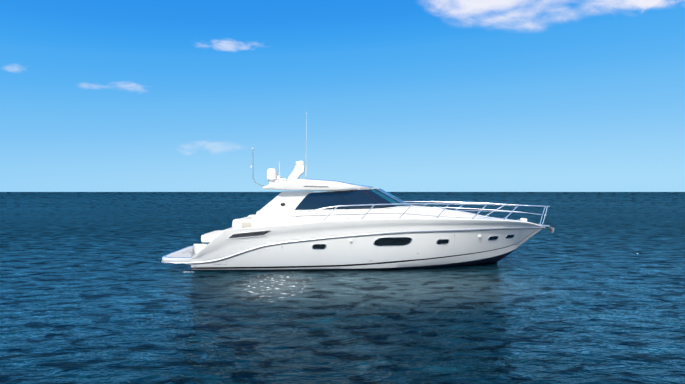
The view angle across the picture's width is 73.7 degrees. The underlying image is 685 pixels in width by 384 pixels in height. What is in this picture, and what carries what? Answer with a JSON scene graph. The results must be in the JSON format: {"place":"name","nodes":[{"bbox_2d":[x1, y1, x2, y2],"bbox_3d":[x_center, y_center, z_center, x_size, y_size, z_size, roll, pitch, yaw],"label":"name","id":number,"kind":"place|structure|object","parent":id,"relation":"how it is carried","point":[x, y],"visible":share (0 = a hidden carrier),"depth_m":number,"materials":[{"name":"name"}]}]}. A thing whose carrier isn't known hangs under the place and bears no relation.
{"place":"outdoors","nodes":[
{"label":"outdoors","id":0,"kind":"place"},
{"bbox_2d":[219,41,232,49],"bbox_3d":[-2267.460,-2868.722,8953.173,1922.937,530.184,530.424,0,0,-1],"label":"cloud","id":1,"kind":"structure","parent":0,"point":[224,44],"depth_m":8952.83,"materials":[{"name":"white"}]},
{"bbox_2d":[0,192,684,383],"bbox_3d":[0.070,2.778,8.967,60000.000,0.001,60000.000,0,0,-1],"label":"sea","id":2,"kind":"structure","parent":0,"point":[94,289],"depth_m":11.36,"materials":[{"name":"liquid"}]},
{"bbox_2d":[161,118,554,270],"bbox_3d":[0.940,0.318,17.987,14.890,6.480,4.341,0,0,-1],"label":"yacht","id":3,"kind":"object","parent":2,"relation":"on","point":[336,225],"visible":0.96,"depth_m":16.17,"materials":[{"name":"white plastic"}]},
{"bbox_2d":[0,0,684,191],"label":"sky","id":4,"kind":"structure","parent":0,"point":[96,95],"materials":[{"name":"blue"}]},
{"bbox_2d":[431,0,659,28],"bbox_3d":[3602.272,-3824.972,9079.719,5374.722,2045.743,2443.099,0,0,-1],"label":"cloud","id":5,"kind":"structure","parent":0,"point":[462,8],"depth_m":9287.17,"materials":[{"name":"white"}]},
{"bbox_2d":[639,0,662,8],"bbox_3d":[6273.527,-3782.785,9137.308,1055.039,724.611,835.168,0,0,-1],"label":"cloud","id":6,"kind":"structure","parent":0,"point":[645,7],"depth_m":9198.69,"materials":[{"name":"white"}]}
]}

